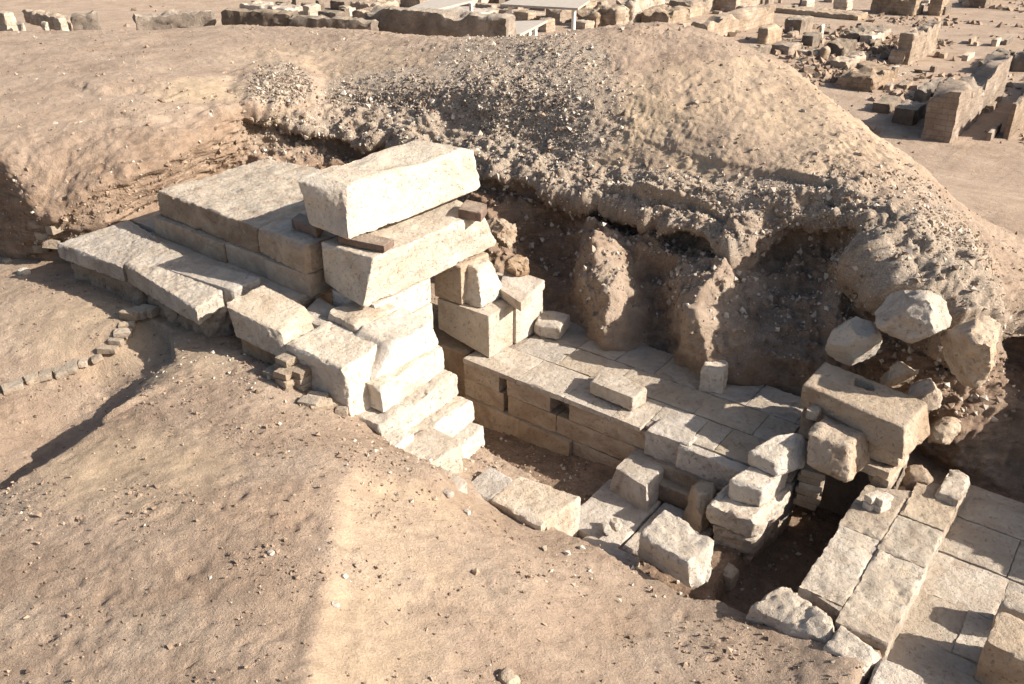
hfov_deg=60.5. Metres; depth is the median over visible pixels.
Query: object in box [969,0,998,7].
rubble heap
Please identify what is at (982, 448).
hill
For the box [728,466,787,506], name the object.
pier stone
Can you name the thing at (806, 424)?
stack block
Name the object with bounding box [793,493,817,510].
mudbrick
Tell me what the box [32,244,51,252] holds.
mudbrick
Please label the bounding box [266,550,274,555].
loose stone
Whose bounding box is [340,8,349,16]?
ruin block
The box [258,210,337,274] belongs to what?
stone slabs
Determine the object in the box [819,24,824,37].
stone pillar
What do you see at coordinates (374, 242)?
timber wedge
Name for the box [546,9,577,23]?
ruined wall
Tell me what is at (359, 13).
ruined wall
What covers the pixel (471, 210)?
timber wedge
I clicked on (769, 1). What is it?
ruin block
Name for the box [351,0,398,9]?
ruined wall
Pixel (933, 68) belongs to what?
ruin block
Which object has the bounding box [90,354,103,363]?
mudbrick
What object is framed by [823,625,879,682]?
wall block
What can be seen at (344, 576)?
loose stone
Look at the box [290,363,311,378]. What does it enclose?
mudbrick
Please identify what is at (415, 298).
doorway wall
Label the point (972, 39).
ruin block
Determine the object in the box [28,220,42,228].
mudbrick
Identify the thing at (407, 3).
ruined wall
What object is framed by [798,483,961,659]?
chamber wall
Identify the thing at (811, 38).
block
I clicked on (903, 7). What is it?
ruined wall
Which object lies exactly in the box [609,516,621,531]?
loose stone
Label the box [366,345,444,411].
wall block
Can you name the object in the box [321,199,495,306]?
lintel
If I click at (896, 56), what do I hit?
ruined wall
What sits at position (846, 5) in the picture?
ruin block
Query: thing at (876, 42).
ruin block
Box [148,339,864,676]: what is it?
stone chips
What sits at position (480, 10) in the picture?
ruined wall
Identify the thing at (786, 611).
broken block
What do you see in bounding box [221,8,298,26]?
mudbrick wall
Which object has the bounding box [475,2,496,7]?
ruin block
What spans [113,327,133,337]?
mudbrick
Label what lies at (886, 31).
ruin block
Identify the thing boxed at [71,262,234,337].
rough wall
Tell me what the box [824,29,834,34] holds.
ruin block
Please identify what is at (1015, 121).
ruined wall
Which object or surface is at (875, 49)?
ruin block
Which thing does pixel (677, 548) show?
loose block
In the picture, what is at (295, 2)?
ruin block
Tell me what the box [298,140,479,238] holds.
raised block
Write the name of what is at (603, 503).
court floor
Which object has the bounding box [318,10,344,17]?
ruined wall
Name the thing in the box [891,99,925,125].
ruined wall
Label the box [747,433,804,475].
pier stone
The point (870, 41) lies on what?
ruin block
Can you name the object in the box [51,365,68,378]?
mudbrick
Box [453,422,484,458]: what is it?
wall block
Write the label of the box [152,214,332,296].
stone footing
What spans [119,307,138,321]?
mudbrick
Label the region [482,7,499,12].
ruin block
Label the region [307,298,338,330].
wall block
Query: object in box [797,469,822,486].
mudbrick
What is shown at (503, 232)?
boulder
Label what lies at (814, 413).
loose slab
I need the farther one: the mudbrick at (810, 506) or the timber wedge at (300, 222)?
the timber wedge at (300, 222)
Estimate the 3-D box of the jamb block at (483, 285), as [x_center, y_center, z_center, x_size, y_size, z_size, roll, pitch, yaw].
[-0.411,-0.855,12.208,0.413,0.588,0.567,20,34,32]
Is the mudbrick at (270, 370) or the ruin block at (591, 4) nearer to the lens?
the mudbrick at (270, 370)
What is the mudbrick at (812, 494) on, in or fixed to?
on the mudbrick at (805, 498)
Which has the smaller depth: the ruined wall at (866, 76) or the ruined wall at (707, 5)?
the ruined wall at (866, 76)
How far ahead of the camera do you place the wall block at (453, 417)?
10.61 m
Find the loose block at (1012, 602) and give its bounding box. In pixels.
[997,591,1023,620]
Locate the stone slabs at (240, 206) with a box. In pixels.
[157,159,319,252]
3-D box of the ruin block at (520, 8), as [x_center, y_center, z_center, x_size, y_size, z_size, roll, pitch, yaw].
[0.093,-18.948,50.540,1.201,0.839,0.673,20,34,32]
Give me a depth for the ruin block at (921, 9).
52.34 m
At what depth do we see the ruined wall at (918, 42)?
38.42 m
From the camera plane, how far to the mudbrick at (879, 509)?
9.29 m
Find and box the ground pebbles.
[1,287,935,682]
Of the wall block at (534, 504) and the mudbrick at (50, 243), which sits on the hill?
the mudbrick at (50, 243)
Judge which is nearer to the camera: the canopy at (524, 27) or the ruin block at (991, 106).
the ruin block at (991, 106)
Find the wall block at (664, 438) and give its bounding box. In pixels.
[644,418,696,463]
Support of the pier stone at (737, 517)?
on the pier stone at (740, 543)
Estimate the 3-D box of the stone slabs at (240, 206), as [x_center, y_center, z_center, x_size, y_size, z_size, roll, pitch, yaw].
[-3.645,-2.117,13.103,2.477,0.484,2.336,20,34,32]
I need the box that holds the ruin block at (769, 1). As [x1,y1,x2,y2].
[765,0,773,4]
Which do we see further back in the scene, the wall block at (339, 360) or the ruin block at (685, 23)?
the ruin block at (685, 23)
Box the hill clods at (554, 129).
[0,21,1023,417]
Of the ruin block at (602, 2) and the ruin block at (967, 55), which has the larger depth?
the ruin block at (602, 2)
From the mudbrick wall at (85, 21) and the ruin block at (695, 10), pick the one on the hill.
the mudbrick wall at (85, 21)
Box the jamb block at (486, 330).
[438,297,512,357]
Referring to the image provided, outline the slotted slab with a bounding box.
[800,362,929,458]
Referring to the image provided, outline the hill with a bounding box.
[0,22,1023,495]
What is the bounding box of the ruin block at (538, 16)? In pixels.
[536,14,546,19]
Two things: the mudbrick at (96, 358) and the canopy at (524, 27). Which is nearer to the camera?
the mudbrick at (96, 358)
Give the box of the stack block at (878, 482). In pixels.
[868,454,908,488]
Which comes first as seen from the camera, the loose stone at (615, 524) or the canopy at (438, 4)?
the loose stone at (615, 524)
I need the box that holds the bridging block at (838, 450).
[807,415,869,482]
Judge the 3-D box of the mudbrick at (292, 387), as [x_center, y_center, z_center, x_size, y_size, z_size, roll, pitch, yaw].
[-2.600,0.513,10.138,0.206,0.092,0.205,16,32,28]
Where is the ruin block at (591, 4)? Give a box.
[583,1,596,7]
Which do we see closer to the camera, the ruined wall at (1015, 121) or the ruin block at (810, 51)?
the ruined wall at (1015, 121)
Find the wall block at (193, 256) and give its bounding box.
[150,232,317,306]
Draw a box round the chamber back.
[817,466,906,516]
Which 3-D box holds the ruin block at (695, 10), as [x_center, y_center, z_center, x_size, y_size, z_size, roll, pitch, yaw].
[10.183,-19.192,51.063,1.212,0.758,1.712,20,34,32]
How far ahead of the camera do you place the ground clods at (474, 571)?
8.32 m
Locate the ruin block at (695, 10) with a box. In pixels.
[673,5,701,16]
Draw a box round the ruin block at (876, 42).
[872,39,880,45]
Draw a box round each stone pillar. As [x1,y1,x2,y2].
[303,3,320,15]
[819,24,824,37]
[819,46,830,59]
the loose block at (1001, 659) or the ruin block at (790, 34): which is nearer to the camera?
the loose block at (1001, 659)
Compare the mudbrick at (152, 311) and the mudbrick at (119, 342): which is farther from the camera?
the mudbrick at (152, 311)
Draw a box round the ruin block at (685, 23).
[677,22,689,25]
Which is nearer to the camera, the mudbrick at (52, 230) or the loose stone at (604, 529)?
the loose stone at (604, 529)
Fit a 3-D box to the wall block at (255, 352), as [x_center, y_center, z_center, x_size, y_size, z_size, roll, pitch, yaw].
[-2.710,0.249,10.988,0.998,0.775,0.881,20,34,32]
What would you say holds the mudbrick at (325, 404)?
on the ground
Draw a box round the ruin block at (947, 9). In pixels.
[942,4,951,14]
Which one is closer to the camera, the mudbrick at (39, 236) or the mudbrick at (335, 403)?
the mudbrick at (335, 403)
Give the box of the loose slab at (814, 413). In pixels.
[805,405,821,420]
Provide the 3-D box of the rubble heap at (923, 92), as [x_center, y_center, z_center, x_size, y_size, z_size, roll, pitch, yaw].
[15.274,-9.160,32.437,0.436,0.765,2.100,20,34,32]
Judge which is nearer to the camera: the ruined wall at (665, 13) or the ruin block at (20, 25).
the ruin block at (20, 25)
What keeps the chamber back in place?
on the ground
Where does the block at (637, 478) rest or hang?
on the court floor at (603, 503)
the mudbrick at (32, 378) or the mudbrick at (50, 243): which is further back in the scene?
the mudbrick at (50, 243)
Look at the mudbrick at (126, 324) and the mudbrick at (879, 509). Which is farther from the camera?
the mudbrick at (126, 324)
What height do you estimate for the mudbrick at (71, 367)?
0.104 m
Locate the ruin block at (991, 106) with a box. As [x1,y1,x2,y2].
[987,102,995,112]
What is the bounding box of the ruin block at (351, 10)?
[348,7,355,15]
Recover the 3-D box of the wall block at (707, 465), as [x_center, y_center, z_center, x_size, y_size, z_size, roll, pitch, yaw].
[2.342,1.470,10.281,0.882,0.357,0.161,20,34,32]
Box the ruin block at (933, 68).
[929,65,936,72]
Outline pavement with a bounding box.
[463,322,808,482]
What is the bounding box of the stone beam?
[797,49,817,55]
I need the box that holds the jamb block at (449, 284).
[434,252,488,304]
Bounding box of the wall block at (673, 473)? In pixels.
[653,459,724,492]
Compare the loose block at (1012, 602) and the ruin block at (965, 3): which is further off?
the ruin block at (965, 3)
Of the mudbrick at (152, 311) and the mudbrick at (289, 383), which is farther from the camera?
the mudbrick at (152, 311)
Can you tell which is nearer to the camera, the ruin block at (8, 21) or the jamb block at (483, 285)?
the jamb block at (483, 285)
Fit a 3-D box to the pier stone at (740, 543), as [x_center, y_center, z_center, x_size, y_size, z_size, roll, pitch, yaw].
[2.840,2.006,10.227,0.640,0.429,1.366,20,34,32]
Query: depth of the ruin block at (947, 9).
52.02 m
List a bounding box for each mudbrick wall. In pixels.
[22,8,72,30]
[70,10,101,30]
[132,9,215,30]
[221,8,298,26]
[288,14,378,30]
[365,5,515,36]
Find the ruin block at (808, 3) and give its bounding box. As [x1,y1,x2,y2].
[801,0,814,6]
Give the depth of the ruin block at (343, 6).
51.33 m
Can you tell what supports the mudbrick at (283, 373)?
on the mudbrick at (289, 383)
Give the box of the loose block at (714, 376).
[699,360,727,393]
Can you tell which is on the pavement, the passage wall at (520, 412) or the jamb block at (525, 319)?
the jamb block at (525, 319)
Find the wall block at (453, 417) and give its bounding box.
[409,396,473,437]
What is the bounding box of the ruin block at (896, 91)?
[891,88,901,94]
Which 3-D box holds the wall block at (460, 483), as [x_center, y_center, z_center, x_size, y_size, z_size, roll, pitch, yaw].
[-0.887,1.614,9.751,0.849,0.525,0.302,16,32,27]
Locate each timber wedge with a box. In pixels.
[291,213,323,237]
[338,233,393,252]
[458,200,486,221]
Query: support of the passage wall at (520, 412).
on the ground
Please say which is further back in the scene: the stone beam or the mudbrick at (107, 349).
the stone beam
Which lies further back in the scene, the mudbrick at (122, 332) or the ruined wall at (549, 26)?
the ruined wall at (549, 26)
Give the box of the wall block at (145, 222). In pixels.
[130,210,159,232]
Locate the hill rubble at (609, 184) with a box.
[31,24,988,297]
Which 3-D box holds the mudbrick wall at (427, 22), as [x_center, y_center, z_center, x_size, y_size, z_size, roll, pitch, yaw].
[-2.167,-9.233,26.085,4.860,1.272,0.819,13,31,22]
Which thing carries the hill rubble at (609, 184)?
on the hill
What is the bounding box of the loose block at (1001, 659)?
[975,612,1023,683]
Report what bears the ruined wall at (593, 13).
on the ground
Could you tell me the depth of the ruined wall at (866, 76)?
33.65 m
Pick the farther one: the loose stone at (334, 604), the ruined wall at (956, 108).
the ruined wall at (956, 108)
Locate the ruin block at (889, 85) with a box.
[883,82,893,89]
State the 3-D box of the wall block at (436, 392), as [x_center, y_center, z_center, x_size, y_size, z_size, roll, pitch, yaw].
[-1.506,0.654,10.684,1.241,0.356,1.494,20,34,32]
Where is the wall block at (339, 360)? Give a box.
[285,321,376,416]
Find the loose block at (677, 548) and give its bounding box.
[637,510,713,587]
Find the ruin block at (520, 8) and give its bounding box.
[503,6,523,9]
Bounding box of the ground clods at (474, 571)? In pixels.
[0,261,1006,683]
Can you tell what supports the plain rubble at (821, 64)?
on the ground
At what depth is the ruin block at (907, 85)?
33.53 m
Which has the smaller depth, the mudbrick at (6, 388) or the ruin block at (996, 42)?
the mudbrick at (6, 388)
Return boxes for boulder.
[487,217,516,248]
[504,254,528,276]
[825,316,881,365]
[874,290,951,343]
[879,361,916,387]
[902,465,932,490]
[904,378,942,410]
[927,416,960,444]
[939,315,1000,389]
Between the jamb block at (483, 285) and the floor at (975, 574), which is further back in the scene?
the jamb block at (483, 285)
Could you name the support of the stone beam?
on the ruin block at (810, 51)
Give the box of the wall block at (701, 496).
[683,481,716,532]
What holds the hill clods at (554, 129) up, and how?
on the hill
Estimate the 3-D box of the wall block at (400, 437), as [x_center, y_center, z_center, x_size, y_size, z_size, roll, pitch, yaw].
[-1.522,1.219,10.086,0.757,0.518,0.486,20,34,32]
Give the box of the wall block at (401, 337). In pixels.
[355,308,437,380]
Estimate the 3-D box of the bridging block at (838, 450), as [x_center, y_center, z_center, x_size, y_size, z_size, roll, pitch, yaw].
[3.605,1.160,9.695,0.642,0.428,0.689,20,34,32]
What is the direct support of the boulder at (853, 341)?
on the hill
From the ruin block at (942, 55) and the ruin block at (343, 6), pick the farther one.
the ruin block at (343, 6)
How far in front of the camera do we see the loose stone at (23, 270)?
13.32 m
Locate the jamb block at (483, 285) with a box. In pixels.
[465,258,501,306]
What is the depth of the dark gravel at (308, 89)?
16.12 m
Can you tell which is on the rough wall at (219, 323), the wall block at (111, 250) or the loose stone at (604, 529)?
the wall block at (111, 250)
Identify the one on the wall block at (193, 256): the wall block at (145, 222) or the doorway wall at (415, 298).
the wall block at (145, 222)
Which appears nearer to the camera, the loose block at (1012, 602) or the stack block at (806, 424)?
the loose block at (1012, 602)
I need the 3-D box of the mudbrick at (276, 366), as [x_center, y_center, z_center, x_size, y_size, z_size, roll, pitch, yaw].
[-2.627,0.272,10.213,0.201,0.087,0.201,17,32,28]
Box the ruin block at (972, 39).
[968,35,976,43]
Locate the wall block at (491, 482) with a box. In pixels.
[472,467,512,502]
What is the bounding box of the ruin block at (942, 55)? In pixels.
[938,52,947,58]
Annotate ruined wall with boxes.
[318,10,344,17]
[330,0,350,9]
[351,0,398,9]
[352,7,372,19]
[400,0,427,7]
[444,6,496,13]
[460,0,490,5]
[505,0,598,10]
[539,17,554,31]
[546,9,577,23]
[575,19,594,28]
[576,4,605,27]
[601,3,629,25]
[616,0,664,23]
[641,4,690,23]
[669,0,713,12]
[692,3,775,35]
[714,0,759,11]
[746,43,770,54]
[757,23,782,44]
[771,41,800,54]
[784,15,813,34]
[830,51,868,68]
[834,61,898,91]
[841,25,876,41]
[859,31,884,43]
[870,0,922,15]
[871,95,901,113]
[888,49,906,64]
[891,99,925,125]
[897,21,940,64]
[920,54,1012,142]
[927,0,949,15]
[1003,94,1023,138]
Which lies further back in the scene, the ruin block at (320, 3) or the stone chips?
the ruin block at (320, 3)
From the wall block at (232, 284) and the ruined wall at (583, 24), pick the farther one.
the ruined wall at (583, 24)
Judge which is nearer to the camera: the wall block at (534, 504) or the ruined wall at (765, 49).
the wall block at (534, 504)
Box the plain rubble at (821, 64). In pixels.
[123,0,1023,152]
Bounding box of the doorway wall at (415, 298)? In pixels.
[332,278,433,329]
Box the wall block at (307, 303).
[299,296,314,308]
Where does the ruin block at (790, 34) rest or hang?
on the ground
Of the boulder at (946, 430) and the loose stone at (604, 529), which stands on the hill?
the boulder at (946, 430)
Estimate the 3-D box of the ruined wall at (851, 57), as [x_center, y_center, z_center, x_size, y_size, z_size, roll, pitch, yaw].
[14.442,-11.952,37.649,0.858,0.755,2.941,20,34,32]
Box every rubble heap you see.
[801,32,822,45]
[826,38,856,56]
[913,79,938,102]
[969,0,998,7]
[977,48,1011,67]
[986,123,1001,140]
[1011,50,1023,71]
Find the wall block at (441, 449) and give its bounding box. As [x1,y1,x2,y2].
[403,427,462,472]
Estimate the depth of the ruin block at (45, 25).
26.41 m
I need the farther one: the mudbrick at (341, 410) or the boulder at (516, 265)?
the boulder at (516, 265)
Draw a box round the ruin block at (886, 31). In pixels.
[874,27,890,38]
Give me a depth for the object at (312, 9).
50.34 m
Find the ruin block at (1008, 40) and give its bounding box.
[1003,35,1012,44]
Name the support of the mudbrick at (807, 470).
on the mudbrick at (809, 480)
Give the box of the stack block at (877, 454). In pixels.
[868,442,902,466]
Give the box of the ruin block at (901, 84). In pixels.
[896,80,909,88]
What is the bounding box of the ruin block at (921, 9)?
[919,5,923,14]
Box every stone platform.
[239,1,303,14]
[775,5,867,20]
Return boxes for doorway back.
[433,325,475,396]
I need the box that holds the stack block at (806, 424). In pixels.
[798,407,823,438]
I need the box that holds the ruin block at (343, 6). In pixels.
[339,5,351,9]
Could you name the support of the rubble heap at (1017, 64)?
on the ground
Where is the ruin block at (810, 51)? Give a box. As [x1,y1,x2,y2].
[807,49,815,55]
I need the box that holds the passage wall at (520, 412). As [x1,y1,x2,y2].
[464,364,646,467]
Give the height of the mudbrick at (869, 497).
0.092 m
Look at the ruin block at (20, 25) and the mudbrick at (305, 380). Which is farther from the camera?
the ruin block at (20, 25)
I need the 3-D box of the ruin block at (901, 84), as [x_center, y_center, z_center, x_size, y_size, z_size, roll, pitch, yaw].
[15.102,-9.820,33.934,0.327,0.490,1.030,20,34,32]
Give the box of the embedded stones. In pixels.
[254,123,1019,422]
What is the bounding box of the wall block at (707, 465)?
[676,444,748,485]
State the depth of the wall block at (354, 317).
10.72 m
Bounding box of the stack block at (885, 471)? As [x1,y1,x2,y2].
[861,457,905,479]
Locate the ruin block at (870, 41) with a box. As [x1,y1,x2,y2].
[868,39,874,45]
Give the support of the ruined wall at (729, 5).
on the ground
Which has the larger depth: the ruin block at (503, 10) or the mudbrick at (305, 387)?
the ruin block at (503, 10)
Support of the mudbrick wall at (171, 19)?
on the hill
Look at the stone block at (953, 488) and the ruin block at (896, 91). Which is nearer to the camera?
the stone block at (953, 488)
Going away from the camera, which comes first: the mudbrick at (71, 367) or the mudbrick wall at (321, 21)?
the mudbrick at (71, 367)
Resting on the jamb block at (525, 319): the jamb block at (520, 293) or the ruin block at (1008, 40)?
the jamb block at (520, 293)
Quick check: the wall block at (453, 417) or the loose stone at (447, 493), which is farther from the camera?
the wall block at (453, 417)
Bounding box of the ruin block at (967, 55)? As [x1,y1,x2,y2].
[961,51,974,60]
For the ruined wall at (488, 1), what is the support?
on the ground
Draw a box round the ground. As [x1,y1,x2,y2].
[0,0,1023,683]
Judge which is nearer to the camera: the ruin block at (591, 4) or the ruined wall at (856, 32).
the ruined wall at (856, 32)
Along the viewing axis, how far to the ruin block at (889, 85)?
33.35 m
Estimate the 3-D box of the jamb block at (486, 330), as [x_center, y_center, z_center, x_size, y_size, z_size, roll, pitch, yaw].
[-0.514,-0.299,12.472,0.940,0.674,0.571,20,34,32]
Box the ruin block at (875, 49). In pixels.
[870,44,881,53]
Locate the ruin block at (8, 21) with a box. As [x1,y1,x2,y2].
[0,10,17,30]
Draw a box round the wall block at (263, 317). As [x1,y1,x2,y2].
[227,285,314,355]
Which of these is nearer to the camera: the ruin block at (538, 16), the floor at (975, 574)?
the floor at (975, 574)
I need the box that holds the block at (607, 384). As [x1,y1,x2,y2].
[590,367,646,410]
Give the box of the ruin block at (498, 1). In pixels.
[490,0,504,3]
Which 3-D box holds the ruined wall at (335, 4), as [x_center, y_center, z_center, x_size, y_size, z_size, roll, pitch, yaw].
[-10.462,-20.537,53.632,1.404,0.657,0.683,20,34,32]
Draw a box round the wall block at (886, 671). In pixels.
[868,658,922,683]
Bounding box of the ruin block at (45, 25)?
[41,21,50,29]
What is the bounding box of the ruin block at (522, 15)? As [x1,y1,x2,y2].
[513,9,535,20]
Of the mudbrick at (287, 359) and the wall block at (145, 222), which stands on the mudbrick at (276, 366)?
the mudbrick at (287, 359)
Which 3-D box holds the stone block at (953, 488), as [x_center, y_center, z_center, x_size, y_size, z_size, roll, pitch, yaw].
[4.843,1.710,9.688,0.264,0.430,0.574,20,34,32]
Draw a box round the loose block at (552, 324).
[534,310,570,338]
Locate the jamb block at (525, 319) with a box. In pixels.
[496,272,542,343]
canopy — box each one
[409,0,477,10]
[500,0,589,30]
[515,20,547,35]
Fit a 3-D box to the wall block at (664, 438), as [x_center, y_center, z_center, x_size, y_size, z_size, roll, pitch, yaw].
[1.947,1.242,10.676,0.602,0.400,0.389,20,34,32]
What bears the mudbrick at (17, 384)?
on the ground
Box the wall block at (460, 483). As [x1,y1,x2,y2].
[437,466,466,493]
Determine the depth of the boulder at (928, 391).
10.08 m
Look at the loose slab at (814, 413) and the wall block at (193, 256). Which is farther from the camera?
the wall block at (193, 256)
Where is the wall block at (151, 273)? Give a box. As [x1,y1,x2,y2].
[124,241,225,324]
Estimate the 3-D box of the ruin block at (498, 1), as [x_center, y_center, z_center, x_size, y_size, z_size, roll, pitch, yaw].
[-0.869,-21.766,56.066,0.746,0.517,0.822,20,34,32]
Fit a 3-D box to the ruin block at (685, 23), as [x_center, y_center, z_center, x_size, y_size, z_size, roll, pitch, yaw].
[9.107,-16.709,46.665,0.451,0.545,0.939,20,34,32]
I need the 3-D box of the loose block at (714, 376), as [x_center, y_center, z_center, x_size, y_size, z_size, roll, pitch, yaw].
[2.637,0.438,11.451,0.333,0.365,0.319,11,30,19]
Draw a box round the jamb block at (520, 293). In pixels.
[500,269,544,310]
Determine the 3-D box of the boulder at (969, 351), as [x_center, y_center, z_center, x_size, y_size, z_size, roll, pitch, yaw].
[5.053,0.087,9.684,0.491,0.754,0.748,-1,28,-1]
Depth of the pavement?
11.41 m
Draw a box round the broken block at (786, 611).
[745,587,835,642]
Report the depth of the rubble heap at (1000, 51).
38.02 m
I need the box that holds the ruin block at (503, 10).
[499,8,515,13]
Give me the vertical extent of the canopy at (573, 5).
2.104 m
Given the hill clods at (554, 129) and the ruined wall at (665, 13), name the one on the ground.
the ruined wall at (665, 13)
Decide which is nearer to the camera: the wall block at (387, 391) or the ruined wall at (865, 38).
the wall block at (387, 391)
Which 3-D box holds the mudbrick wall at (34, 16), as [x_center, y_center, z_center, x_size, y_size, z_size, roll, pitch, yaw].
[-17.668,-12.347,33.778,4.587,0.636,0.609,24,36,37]
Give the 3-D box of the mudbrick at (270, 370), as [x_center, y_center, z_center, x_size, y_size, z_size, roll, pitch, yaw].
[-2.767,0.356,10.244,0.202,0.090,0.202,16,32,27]
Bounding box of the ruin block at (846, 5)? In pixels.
[833,0,853,10]
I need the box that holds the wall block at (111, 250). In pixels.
[57,220,160,281]
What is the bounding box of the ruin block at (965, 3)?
[962,0,969,6]
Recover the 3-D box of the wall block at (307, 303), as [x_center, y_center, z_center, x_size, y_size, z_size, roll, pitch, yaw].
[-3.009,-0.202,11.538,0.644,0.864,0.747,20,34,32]
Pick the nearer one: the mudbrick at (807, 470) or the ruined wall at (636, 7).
the mudbrick at (807, 470)
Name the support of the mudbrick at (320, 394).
on the ground
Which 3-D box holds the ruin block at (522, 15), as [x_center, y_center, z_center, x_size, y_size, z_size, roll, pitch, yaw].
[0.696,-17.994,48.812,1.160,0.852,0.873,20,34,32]
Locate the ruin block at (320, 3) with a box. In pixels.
[316,0,324,9]
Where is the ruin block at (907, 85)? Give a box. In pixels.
[903,82,912,89]
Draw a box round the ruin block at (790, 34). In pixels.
[786,30,798,37]
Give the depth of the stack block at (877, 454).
9.66 m
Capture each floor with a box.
[578,479,713,567]
[887,485,1023,683]
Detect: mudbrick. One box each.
[1,383,12,394]
[9,378,23,391]
[24,371,39,385]
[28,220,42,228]
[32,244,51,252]
[34,232,50,239]
[38,369,51,381]
[42,239,61,248]
[45,225,63,234]
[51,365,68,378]
[64,358,78,374]
[78,357,87,367]
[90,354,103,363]
[96,345,119,353]
[107,337,124,346]
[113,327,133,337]
[118,321,135,329]
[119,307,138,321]
[129,305,147,319]
[140,304,159,317]
[262,365,274,380]
[273,366,293,380]
[274,363,293,369]
[275,351,298,367]
[275,377,295,388]
[279,385,294,390]
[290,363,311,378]
[295,381,311,391]
[296,374,312,385]
[297,395,320,406]
[307,390,328,398]
[311,398,332,410]
[332,398,341,407]
[335,405,348,416]
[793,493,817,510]
[795,481,819,498]
[796,491,822,504]
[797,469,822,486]
[799,480,824,492]
[801,461,825,480]
[862,501,874,511]
[864,490,881,504]
[874,502,890,512]
[875,492,893,506]
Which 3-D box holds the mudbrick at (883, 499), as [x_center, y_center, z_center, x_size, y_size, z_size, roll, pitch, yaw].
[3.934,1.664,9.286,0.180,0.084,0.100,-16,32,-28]
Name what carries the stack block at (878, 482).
on the chamber wall at (864, 579)
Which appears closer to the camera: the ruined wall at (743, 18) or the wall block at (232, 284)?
the wall block at (232, 284)
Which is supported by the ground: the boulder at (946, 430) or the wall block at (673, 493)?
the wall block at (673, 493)
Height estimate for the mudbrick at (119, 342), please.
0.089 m
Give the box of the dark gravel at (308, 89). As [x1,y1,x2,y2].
[246,35,609,155]
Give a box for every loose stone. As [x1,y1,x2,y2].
[2,258,12,263]
[17,267,30,274]
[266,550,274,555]
[331,601,339,607]
[341,573,347,578]
[443,488,453,497]
[463,509,470,515]
[496,667,520,683]
[598,522,610,536]
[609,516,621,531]
[723,562,738,591]
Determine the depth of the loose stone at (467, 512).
9.02 m
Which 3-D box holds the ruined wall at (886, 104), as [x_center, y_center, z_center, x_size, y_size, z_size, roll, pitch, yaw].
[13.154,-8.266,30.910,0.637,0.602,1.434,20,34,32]
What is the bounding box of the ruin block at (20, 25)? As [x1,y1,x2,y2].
[16,21,25,30]
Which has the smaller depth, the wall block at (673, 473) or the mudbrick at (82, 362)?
the wall block at (673, 473)
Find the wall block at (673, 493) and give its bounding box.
[658,478,690,509]
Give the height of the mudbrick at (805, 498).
0.089 m
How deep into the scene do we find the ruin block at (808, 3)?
53.22 m
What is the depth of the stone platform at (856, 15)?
51.31 m
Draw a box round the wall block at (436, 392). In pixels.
[358,369,458,435]
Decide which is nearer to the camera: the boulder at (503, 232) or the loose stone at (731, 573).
the loose stone at (731, 573)
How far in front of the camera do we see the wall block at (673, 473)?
10.46 m
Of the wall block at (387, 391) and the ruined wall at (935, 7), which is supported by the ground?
the ruined wall at (935, 7)
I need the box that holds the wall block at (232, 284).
[171,263,260,304]
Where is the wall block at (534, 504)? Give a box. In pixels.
[490,476,580,536]
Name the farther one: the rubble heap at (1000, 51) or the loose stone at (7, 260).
the rubble heap at (1000, 51)
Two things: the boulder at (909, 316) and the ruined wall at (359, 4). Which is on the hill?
the boulder at (909, 316)
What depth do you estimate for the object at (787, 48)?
39.75 m
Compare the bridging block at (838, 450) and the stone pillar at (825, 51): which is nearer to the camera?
the bridging block at (838, 450)
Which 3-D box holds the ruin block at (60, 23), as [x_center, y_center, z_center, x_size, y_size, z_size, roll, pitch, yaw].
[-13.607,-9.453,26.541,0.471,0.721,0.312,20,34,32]
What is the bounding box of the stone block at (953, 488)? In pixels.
[935,469,969,512]
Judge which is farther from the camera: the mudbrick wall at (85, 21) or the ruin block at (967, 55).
the ruin block at (967, 55)
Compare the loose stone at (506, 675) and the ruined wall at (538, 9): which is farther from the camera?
the ruined wall at (538, 9)
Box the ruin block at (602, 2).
[597,0,607,5]
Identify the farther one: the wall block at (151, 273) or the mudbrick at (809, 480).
the wall block at (151, 273)
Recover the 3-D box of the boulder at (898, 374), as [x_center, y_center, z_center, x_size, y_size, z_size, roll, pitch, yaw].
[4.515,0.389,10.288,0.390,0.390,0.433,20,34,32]
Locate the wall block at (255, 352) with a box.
[241,339,275,364]
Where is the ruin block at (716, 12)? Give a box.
[712,10,721,13]
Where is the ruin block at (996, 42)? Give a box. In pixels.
[991,37,1000,46]
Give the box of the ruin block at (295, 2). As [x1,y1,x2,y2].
[292,0,298,4]
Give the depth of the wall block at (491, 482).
10.07 m
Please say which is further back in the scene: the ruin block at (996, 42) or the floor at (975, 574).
the ruin block at (996, 42)
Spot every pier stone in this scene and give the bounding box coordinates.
[705,471,799,536]
[713,492,796,554]
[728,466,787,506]
[743,512,792,564]
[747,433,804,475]
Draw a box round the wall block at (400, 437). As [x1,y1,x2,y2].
[383,427,413,448]
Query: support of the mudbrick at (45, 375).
on the ground
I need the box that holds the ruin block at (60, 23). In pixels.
[52,17,68,30]
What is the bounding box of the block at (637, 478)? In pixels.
[609,448,663,512]
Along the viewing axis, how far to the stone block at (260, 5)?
51.42 m
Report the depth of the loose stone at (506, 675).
6.98 m
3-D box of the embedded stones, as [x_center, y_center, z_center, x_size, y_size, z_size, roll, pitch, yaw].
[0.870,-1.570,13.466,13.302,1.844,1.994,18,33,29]
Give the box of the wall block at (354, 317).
[328,301,397,332]

